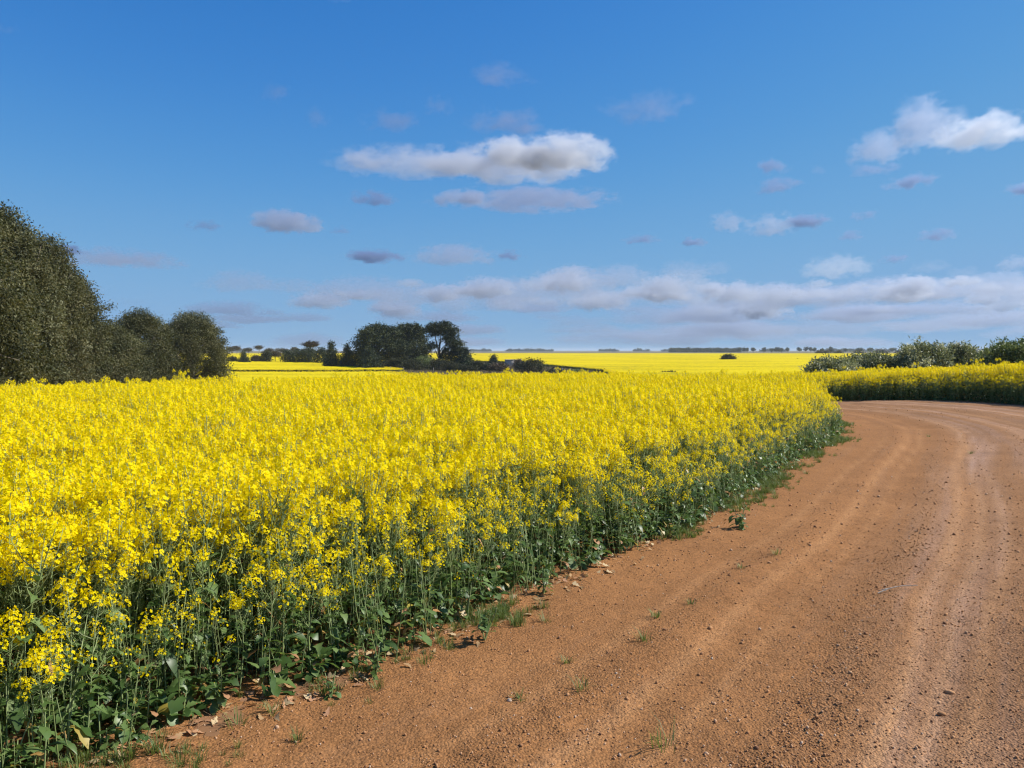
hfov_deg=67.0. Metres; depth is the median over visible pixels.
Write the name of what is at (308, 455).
canola plant
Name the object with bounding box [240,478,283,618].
canola plant
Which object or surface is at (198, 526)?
canola plant
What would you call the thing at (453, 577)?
canola plant
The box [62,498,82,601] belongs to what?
canola plant
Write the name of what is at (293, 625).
canola plant
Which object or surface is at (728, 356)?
bush
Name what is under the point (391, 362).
bush
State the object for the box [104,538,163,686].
canola plant
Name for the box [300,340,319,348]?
gum tree
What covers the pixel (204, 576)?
canola plant
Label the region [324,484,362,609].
canola plant
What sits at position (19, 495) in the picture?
canola plant
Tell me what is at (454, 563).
canola plant
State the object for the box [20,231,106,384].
gum tree
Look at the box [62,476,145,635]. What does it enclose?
canola plant
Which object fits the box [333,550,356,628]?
canola plant
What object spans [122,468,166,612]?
canola plant
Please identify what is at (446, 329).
pine tree
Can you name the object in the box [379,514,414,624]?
canola plant
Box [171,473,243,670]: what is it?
canola plant
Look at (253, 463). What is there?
canola plant
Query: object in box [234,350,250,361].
conifer tree
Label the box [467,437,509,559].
canola plant
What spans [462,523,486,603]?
canola plant
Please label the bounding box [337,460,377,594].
canola plant
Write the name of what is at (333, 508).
canola plant
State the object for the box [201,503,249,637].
canola plant
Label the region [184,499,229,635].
canola plant
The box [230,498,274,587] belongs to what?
canola plant
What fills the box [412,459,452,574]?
canola plant
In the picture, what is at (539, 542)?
canola plant
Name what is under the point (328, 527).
canola plant
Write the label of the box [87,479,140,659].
canola plant
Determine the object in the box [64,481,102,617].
canola plant
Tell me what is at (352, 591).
canola plant
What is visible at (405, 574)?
canola plant
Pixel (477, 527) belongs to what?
canola plant
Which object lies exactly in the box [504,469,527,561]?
canola plant
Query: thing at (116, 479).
canola plant
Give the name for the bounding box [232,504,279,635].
canola plant
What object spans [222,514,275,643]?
canola plant
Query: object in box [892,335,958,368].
shrub
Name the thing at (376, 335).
broadleaf tree
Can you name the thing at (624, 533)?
canola plant
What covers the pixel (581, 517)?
canola plant
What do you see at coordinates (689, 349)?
wood
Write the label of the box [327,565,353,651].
canola plant
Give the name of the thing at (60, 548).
canola plant
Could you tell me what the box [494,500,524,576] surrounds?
canola plant
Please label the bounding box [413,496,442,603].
canola plant
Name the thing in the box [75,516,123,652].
canola plant
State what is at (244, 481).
canola plant
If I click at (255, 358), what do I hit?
bush
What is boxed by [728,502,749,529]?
weed
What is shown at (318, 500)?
canola plant
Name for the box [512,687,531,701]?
grass tuft
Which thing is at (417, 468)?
canola plant
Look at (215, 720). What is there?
leaf litter
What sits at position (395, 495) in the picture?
canola plant
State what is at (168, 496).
canola plant
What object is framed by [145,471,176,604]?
canola plant
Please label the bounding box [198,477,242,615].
canola plant
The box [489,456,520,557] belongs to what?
canola plant
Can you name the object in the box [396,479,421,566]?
canola plant
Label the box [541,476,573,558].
canola plant
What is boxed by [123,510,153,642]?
canola plant
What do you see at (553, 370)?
bush
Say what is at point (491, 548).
canola plant
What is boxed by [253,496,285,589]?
canola plant
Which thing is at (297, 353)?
conifer tree
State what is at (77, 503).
canola plant
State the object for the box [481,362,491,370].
bush
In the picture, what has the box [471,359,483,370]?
bush
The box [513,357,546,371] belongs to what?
bush
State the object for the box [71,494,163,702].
canola plant
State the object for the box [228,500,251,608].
canola plant
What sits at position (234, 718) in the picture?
grass tuft
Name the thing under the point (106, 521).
canola plant
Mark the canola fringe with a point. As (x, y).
(402, 369)
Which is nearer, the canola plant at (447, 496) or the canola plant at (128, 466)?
the canola plant at (128, 466)
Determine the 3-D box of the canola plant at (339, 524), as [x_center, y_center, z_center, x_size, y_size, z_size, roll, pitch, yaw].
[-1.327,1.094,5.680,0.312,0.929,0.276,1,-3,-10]
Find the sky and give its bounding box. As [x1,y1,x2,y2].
[0,0,1023,350]
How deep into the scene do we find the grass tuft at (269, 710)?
3.74 m
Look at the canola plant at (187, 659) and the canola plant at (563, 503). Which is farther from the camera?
the canola plant at (563, 503)
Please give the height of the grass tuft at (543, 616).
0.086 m
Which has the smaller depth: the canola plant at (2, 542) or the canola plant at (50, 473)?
the canola plant at (2, 542)
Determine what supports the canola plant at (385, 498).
on the ground at (214, 729)
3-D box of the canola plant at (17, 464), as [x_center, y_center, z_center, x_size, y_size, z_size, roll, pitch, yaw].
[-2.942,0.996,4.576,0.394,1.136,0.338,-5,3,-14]
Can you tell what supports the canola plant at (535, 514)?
on the ground at (214, 729)
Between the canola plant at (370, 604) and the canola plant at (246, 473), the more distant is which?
the canola plant at (246, 473)
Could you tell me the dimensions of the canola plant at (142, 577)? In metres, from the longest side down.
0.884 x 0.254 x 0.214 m
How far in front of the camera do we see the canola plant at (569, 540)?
6.16 m
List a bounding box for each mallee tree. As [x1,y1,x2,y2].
[232,345,239,351]
[239,347,252,353]
[253,345,263,350]
[275,348,287,352]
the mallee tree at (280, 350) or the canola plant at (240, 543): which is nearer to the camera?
the canola plant at (240, 543)
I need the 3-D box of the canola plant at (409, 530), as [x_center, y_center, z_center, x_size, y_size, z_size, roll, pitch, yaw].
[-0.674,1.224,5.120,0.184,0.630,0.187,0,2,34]
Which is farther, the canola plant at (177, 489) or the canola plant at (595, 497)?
the canola plant at (595, 497)
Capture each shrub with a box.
[798,352,861,372]
[848,349,898,370]
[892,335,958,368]
[945,340,983,366]
[970,336,1023,366]
[975,349,994,360]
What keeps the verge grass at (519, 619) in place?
on the ground at (214, 729)
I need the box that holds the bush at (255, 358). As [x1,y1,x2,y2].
[249,354,261,360]
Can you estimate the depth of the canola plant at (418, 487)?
5.98 m
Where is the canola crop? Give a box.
[0,358,1023,767]
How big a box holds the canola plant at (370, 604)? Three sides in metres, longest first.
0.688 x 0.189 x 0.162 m
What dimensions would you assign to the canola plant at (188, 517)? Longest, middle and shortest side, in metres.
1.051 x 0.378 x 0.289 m
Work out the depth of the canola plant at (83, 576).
3.75 m
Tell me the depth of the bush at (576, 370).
161.43 m
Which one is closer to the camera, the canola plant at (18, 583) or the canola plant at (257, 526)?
the canola plant at (18, 583)
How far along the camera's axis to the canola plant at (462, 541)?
5.52 m
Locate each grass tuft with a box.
[213,703,250,728]
[253,695,288,716]
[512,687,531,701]
[536,609,553,621]
[560,653,579,663]
[566,674,593,691]
[629,625,653,641]
[646,608,660,618]
[647,710,683,752]
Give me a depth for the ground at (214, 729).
4.25 m
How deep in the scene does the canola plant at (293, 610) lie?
4.19 m
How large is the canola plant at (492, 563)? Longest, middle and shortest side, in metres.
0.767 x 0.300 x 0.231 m
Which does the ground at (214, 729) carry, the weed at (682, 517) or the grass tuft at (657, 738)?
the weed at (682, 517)
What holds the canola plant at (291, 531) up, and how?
on the ground at (214, 729)
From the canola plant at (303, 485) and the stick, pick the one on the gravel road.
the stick
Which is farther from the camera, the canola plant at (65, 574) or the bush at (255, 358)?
the bush at (255, 358)
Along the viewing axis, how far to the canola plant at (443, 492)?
5.64 m
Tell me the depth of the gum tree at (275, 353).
249.02 m
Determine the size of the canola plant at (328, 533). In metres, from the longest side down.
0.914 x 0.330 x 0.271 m
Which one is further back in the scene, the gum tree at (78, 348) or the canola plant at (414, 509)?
the gum tree at (78, 348)
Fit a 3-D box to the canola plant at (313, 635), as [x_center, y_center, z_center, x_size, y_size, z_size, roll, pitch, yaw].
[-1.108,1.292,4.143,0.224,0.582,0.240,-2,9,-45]
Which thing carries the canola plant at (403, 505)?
on the ground at (214, 729)
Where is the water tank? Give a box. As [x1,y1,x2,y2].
[504,359,521,366]
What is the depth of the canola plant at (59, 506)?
4.36 m
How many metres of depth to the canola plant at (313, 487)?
5.16 m
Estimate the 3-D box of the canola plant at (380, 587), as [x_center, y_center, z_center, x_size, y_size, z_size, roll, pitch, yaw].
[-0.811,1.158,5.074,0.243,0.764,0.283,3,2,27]
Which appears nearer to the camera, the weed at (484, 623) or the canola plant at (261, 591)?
the canola plant at (261, 591)
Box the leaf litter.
[23,454,820,767]
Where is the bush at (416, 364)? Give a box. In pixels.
[396,358,427,369]
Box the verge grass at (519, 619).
[1,419,862,767]
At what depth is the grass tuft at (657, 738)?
3.44 m
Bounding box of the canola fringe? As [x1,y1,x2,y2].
[201,360,627,374]
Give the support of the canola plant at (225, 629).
on the ground at (214, 729)
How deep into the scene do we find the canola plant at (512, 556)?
5.53 m
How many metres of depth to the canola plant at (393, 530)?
5.32 m
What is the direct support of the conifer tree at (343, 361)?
on the ground at (214, 729)
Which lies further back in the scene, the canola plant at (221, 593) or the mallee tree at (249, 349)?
the mallee tree at (249, 349)
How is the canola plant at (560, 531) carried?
on the ground at (214, 729)
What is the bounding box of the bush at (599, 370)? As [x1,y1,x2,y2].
[591,368,605,372]
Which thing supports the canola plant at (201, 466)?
on the ground at (214, 729)
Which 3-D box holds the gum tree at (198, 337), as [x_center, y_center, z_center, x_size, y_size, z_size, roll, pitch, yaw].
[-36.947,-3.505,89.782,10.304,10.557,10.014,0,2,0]
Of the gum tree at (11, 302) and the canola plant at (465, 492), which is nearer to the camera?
the canola plant at (465, 492)
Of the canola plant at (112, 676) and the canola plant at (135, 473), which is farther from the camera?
the canola plant at (135, 473)
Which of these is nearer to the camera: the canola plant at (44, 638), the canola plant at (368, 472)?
the canola plant at (44, 638)
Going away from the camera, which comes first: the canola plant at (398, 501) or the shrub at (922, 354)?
the canola plant at (398, 501)
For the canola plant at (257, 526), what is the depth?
5.00 m
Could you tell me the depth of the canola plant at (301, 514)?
5.20 m
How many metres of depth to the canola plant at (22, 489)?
4.49 m
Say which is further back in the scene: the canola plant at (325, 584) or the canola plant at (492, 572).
the canola plant at (492, 572)
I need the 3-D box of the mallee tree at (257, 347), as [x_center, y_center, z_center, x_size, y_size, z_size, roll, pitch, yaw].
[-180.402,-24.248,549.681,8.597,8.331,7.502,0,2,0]
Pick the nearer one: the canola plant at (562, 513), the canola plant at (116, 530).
the canola plant at (116, 530)
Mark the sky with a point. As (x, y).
(558, 175)
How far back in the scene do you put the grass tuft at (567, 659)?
4.36 m
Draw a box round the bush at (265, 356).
[258,350,274,361]
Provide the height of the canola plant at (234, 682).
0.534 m
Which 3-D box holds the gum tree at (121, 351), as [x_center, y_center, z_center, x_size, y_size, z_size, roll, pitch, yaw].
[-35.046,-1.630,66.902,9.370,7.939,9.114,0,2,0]
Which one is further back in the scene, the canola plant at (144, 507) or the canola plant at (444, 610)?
the canola plant at (444, 610)
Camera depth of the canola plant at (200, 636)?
3.94 m
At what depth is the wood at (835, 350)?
2294.56 m
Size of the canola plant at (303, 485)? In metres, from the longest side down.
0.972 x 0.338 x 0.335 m
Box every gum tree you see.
[0,199,83,386]
[0,207,57,387]
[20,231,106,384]
[30,271,123,383]
[93,319,165,383]
[109,306,186,382]
[154,308,236,380]
[270,351,281,360]
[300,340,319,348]
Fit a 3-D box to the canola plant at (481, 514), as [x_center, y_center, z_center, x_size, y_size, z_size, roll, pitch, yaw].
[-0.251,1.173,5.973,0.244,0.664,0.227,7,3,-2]
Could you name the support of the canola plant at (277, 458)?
on the ground at (214, 729)
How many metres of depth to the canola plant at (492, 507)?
6.00 m
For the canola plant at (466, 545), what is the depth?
5.48 m
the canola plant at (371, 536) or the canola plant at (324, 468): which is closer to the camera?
the canola plant at (324, 468)
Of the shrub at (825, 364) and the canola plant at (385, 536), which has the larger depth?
the shrub at (825, 364)
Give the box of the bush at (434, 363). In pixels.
[423,357,451,370]
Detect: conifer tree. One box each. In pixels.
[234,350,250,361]
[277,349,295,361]
[289,348,303,361]
[300,346,315,361]
[310,346,327,362]
[320,339,340,365]
[336,343,356,365]
[353,344,385,370]
[455,346,475,364]
[487,353,501,363]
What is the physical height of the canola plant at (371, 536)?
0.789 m
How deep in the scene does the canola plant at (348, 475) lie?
5.12 m
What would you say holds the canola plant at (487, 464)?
on the ground at (214, 729)
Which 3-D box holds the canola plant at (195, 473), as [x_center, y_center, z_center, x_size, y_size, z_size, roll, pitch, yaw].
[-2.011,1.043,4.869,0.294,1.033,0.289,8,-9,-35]
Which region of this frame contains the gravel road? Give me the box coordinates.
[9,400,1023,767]
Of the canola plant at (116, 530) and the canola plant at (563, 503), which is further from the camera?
the canola plant at (563, 503)
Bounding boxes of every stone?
[937,711,945,715]
[944,690,954,693]
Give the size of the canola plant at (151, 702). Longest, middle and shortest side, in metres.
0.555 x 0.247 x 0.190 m
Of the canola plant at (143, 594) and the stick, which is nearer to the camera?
the canola plant at (143, 594)
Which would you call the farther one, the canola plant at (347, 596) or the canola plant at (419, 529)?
the canola plant at (419, 529)
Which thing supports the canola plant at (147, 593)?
on the ground at (214, 729)
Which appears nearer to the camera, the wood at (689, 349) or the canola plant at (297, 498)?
the canola plant at (297, 498)
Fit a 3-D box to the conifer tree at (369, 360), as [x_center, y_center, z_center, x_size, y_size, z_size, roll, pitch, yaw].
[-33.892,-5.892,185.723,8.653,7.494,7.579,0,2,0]
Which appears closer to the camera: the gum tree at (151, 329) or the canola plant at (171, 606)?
the canola plant at (171, 606)
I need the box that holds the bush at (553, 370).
[543,368,566,372]
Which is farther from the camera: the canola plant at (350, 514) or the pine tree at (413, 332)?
the pine tree at (413, 332)
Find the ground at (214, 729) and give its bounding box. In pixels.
[0,351,1014,750]
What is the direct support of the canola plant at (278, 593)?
on the ground at (214, 729)
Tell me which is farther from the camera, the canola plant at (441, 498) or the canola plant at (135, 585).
the canola plant at (441, 498)
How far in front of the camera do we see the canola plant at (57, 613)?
4.42 m
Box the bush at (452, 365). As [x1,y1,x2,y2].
[440,361,460,370]
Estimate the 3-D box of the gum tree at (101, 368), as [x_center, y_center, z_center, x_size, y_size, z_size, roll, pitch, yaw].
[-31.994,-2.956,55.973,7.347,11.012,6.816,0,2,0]
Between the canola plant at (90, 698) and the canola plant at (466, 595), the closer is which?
the canola plant at (90, 698)
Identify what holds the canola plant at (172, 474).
on the ground at (214, 729)
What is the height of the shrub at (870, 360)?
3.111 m
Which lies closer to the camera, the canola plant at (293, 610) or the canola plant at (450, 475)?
the canola plant at (293, 610)
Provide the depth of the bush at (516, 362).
185.37 m
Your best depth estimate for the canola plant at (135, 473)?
5.23 m
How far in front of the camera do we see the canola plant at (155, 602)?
3.96 m
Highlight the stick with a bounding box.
[878,585,917,592]
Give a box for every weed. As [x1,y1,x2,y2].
[322,671,340,700]
[368,648,385,679]
[429,597,448,620]
[471,605,503,639]
[534,567,552,593]
[667,492,691,525]
[670,520,680,535]
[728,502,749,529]
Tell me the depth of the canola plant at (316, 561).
4.25 m
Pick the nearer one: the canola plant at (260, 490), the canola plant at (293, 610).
the canola plant at (293, 610)
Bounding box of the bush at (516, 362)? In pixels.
[512,358,523,368]
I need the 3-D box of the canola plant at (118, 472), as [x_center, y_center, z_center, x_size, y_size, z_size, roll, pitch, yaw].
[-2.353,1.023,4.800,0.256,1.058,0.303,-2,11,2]
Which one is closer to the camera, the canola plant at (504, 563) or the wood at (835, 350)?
the canola plant at (504, 563)
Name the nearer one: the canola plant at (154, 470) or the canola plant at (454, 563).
the canola plant at (154, 470)
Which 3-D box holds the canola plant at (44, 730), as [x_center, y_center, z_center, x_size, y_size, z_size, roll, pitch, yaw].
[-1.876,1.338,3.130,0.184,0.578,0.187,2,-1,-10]
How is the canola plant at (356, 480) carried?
on the ground at (214, 729)
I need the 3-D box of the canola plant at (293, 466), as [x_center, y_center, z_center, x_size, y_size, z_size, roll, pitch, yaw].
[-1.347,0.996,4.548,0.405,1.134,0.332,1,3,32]
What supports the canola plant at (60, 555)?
on the ground at (214, 729)
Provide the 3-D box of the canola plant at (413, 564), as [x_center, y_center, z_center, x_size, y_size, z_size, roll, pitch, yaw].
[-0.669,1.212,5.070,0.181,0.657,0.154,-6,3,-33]
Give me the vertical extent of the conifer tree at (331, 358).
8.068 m
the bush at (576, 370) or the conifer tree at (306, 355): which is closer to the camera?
the bush at (576, 370)
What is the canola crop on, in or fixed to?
on the ground at (214, 729)
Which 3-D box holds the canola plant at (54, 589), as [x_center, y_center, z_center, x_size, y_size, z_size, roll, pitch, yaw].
[-2.059,1.132,3.682,0.323,0.943,0.346,4,-2,-3]
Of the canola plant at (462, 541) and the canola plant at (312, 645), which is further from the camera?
the canola plant at (462, 541)
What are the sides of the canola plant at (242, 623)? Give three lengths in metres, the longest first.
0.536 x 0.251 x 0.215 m
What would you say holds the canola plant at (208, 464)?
on the ground at (214, 729)
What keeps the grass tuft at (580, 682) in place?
on the ground at (214, 729)
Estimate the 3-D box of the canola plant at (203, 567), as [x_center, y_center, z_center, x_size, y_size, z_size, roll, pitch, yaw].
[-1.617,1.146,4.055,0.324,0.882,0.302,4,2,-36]
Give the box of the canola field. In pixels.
[127,353,898,382]
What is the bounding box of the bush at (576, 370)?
[569,368,589,371]
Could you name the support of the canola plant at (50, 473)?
on the ground at (214, 729)
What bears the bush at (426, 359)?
on the ground at (214, 729)
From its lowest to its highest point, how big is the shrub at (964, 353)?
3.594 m
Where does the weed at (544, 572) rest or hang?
on the ground at (214, 729)
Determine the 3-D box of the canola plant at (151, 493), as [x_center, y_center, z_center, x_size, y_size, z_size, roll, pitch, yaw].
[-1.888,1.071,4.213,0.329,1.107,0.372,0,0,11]
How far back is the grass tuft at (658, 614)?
5.05 m
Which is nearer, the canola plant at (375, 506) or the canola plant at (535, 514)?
the canola plant at (375, 506)
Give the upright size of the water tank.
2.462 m
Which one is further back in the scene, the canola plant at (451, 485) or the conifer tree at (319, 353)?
the conifer tree at (319, 353)
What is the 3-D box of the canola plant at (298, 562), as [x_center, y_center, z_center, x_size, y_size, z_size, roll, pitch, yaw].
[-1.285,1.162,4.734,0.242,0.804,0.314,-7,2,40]
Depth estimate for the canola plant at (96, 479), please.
4.42 m
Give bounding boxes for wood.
[156,348,315,351]
[469,347,667,351]
[668,347,741,351]
[756,347,983,351]
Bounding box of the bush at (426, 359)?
[416,355,435,366]
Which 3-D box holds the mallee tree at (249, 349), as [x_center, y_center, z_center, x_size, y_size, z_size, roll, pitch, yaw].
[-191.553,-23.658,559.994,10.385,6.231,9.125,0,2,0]
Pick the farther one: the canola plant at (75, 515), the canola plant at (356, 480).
the canola plant at (356, 480)
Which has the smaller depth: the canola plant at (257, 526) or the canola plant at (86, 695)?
the canola plant at (86, 695)
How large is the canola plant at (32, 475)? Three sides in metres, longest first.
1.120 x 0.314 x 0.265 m
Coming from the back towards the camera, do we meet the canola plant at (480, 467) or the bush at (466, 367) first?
the bush at (466, 367)
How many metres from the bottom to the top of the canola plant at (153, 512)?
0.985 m
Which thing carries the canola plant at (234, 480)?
on the ground at (214, 729)
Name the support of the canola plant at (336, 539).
on the ground at (214, 729)
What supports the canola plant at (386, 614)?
on the ground at (214, 729)
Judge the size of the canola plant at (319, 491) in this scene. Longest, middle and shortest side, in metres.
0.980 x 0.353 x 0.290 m
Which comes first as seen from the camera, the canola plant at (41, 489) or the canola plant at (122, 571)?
the canola plant at (122, 571)
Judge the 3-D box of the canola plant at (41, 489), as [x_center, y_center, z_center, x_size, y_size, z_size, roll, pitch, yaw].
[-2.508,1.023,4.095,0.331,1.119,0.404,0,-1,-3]
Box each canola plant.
[0,457,38,598]
[0,470,58,638]
[0,487,36,668]
[0,487,42,605]
[0,493,58,614]
[0,497,62,677]
[0,532,45,702]
[0,545,61,716]
[0,622,47,741]
[1,522,40,643]
[6,472,72,652]
[6,538,76,718]
[10,482,55,499]
[13,516,107,694]
[19,475,62,612]
[21,510,91,654]
[21,640,70,767]
[24,501,84,652]
[24,606,78,742]
[26,482,93,640]
[27,462,77,494]
[28,486,93,626]
[30,462,91,596]
[30,510,88,675]
[34,519,120,691]
[37,511,86,618]
[40,477,77,603]
[41,586,91,754]
[54,476,122,627]
[54,510,117,698]
[55,558,113,736]
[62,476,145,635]
[62,478,102,636]
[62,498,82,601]
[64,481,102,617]
[67,596,115,750]
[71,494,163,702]
[73,501,137,708]
[74,511,134,682]
[74,618,117,745]
[75,501,141,661]
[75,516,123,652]
[79,481,151,662]
[82,472,141,636]
[82,515,145,679]
[85,461,116,505]
[85,476,136,607]
[85,549,142,705]
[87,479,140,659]
[88,468,139,611]
[94,471,174,656]
[97,475,167,633]
[102,590,143,722]
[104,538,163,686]
[107,458,157,596]
[107,530,157,681]
[111,517,160,652]
[112,469,149,607]
[112,612,144,720]
[113,510,157,647]
[117,459,174,622]
[120,492,182,688]
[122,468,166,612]
[123,478,176,604]
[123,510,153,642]
[124,465,179,607]
[126,470,178,624]
[131,619,168,723]
[132,510,192,686]
[132,604,182,706]
[134,480,181,619]
[137,452,223,605]
[137,479,206,651]
[138,470,189,598]
[138,553,179,693]
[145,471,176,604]
[146,465,191,609]
[150,571,189,693]
[154,489,199,639]
[161,468,222,591]
[161,476,210,616]
[161,481,215,649]
[164,525,218,662]
[165,474,189,594]
[169,457,226,611]
[169,468,217,593]
[170,572,212,685]
[170,610,199,702]
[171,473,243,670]
[174,512,228,650]
[175,457,229,582]
[177,487,223,600]
[177,524,245,682]
[181,461,222,592]
[181,563,214,672]
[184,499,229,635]
[195,478,250,654]
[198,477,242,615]
[201,449,250,590]
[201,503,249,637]
[202,511,246,635]
[204,464,251,628]
[206,607,239,708]
[211,551,249,655]
[214,481,286,630]
[219,465,265,633]
[220,458,298,633]
[222,488,257,609]
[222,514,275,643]
[223,588,267,688]
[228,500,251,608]
[229,487,272,624]
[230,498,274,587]
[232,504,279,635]
[238,465,271,564]
[238,468,271,571]
[238,490,281,588]
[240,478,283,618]
[240,492,291,612]
[244,563,294,694]
[246,457,304,591]
[247,543,284,673]
[250,466,309,643]
[250,534,284,656]
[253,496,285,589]
[257,457,303,642]
[258,529,306,673]
[259,452,308,568]
[262,523,303,670]
[264,503,308,632]
[265,487,313,604]
[272,517,325,633]
[273,528,307,654]
[276,474,329,612]
[280,444,338,583]
[281,534,318,656]
[282,507,329,655]
[286,564,315,655]
[287,472,329,593]
[287,472,340,615]
[287,484,330,621]
[287,568,330,671]
[288,483,314,592]
[288,495,339,643]
[293,466,331,574]
[294,468,338,614]
[297,462,343,598]
[304,464,339,590]
[305,532,359,659]
[314,549,339,629]
[316,472,348,571]
[316,582,348,664]
[319,477,354,566]
[319,501,365,613]
[320,477,357,566]
[320,485,353,605]
[322,549,348,644]
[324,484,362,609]
[326,450,378,588]
[326,462,373,576]
[327,469,369,585]
[327,500,364,604]
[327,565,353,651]
[328,474,356,563]
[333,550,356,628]
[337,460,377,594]
[337,471,379,578]
[340,456,399,601]
[341,466,368,577]
[341,512,374,633]
[342,542,364,644]
[348,467,380,558]
[354,535,379,626]
[356,554,393,641]
[361,461,402,584]
[361,487,387,578]
[361,507,392,607]
[361,526,379,613]
[364,471,399,582]
[366,493,411,623]
[369,470,396,579]
[369,504,410,611]
[372,490,409,605]
[374,468,416,570]
[375,459,412,569]
[375,488,407,582]
[376,483,410,605]
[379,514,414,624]
[380,478,414,567]
[381,456,422,592]
[383,456,421,549]
[385,544,417,636]
[390,501,416,629]
[393,522,421,608]
[394,494,428,586]
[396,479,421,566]
[397,522,423,611]
[398,463,445,584]
[399,479,434,596]
[403,465,438,550]
[406,510,428,602]
[407,471,445,585]
[407,488,442,583]
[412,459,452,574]
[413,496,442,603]
[415,449,451,570]
[416,491,445,575]
[418,543,445,622]
[419,474,456,552]
[420,478,450,556]
[423,524,453,617]
[427,529,448,593]
[428,498,464,609]
[430,463,462,546]
[432,496,463,607]
[432,507,457,606]
[434,462,468,569]
[440,500,466,595]
[441,468,467,564]
[445,476,469,555]
[445,536,469,616]
[447,455,490,575]
[447,463,475,568]
[447,500,472,587]
[454,452,498,567]
[457,499,478,594]
[458,476,497,573]
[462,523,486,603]
[463,454,486,562]
[464,471,499,578]
[464,504,494,586]
[465,443,508,551]
[466,450,506,569]
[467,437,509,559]
[467,496,497,568]
[474,502,500,586]
[478,522,509,590]
[479,491,499,557]
[485,488,512,587]
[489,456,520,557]
[489,499,512,558]
[493,520,510,586]
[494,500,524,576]
[496,431,538,551]
[496,477,520,566]
[501,515,524,592]
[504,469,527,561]
[508,491,532,568]
[508,492,529,570]
[509,439,550,562]
[516,478,546,560]
[526,494,548,577]
[527,446,562,554]
[536,465,559,567]
[538,499,559,556]
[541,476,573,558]
[545,499,565,548]
[548,500,577,572]
[556,505,580,561]
[562,501,577,565]
[563,459,595,556]
[565,455,601,549]
[571,456,604,548]
[575,493,587,545]
[583,481,602,555]
[607,451,635,544]
[610,485,626,546]
[630,492,646,545]
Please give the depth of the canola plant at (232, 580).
4.43 m
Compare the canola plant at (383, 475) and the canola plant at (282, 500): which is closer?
the canola plant at (282, 500)
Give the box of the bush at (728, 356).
[719,353,738,358]
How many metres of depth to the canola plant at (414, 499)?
5.22 m
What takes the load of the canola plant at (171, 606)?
on the ground at (214, 729)
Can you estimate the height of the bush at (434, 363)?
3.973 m
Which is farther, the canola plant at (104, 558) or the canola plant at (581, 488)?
the canola plant at (581, 488)
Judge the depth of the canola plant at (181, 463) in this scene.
4.49 m
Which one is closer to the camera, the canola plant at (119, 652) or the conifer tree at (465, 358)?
the canola plant at (119, 652)
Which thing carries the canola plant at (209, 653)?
on the ground at (214, 729)
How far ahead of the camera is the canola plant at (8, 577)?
3.57 m
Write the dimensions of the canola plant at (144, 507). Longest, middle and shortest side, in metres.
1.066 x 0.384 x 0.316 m
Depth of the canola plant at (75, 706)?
3.58 m
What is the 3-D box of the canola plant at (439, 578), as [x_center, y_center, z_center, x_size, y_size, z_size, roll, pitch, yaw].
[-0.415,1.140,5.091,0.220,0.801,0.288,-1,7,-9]
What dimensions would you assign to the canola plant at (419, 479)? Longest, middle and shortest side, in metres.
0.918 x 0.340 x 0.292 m
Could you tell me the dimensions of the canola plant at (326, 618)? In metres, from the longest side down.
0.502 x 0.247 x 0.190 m
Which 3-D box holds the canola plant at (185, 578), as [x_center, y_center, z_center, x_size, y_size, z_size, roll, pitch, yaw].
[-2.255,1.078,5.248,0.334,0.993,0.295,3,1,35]
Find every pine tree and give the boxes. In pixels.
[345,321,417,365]
[391,321,435,367]
[421,320,466,362]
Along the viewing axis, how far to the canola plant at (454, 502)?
6.04 m
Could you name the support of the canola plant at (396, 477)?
on the ground at (214, 729)
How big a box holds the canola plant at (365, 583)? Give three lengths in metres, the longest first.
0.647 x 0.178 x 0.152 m
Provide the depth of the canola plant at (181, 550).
4.63 m
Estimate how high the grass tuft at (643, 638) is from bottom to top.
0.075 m
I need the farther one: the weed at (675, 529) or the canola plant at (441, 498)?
the weed at (675, 529)
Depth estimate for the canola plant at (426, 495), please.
5.41 m
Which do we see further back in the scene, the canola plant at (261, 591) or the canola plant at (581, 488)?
the canola plant at (581, 488)
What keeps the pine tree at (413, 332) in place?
on the ground at (214, 729)
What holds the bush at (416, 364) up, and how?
on the ground at (214, 729)
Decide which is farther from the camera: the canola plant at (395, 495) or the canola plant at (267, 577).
the canola plant at (395, 495)
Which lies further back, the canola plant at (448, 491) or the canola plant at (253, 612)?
the canola plant at (448, 491)
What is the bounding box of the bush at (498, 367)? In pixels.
[487,361,511,371]
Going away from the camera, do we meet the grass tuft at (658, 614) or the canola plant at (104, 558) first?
the canola plant at (104, 558)
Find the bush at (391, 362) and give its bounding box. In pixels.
[384,357,406,367]
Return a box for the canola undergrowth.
[0,382,1022,767]
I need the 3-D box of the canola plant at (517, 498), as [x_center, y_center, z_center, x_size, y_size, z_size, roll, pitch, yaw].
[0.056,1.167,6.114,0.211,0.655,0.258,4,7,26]
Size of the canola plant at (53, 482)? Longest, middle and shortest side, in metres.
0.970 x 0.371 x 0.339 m
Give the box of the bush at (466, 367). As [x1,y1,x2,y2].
[455,363,478,371]
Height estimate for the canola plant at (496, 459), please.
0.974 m
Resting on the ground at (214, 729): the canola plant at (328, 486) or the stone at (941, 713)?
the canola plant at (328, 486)
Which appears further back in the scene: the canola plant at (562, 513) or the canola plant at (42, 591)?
the canola plant at (562, 513)
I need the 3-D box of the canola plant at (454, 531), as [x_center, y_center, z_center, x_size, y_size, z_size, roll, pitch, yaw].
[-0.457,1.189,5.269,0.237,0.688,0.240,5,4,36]
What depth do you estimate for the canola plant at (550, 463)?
6.46 m

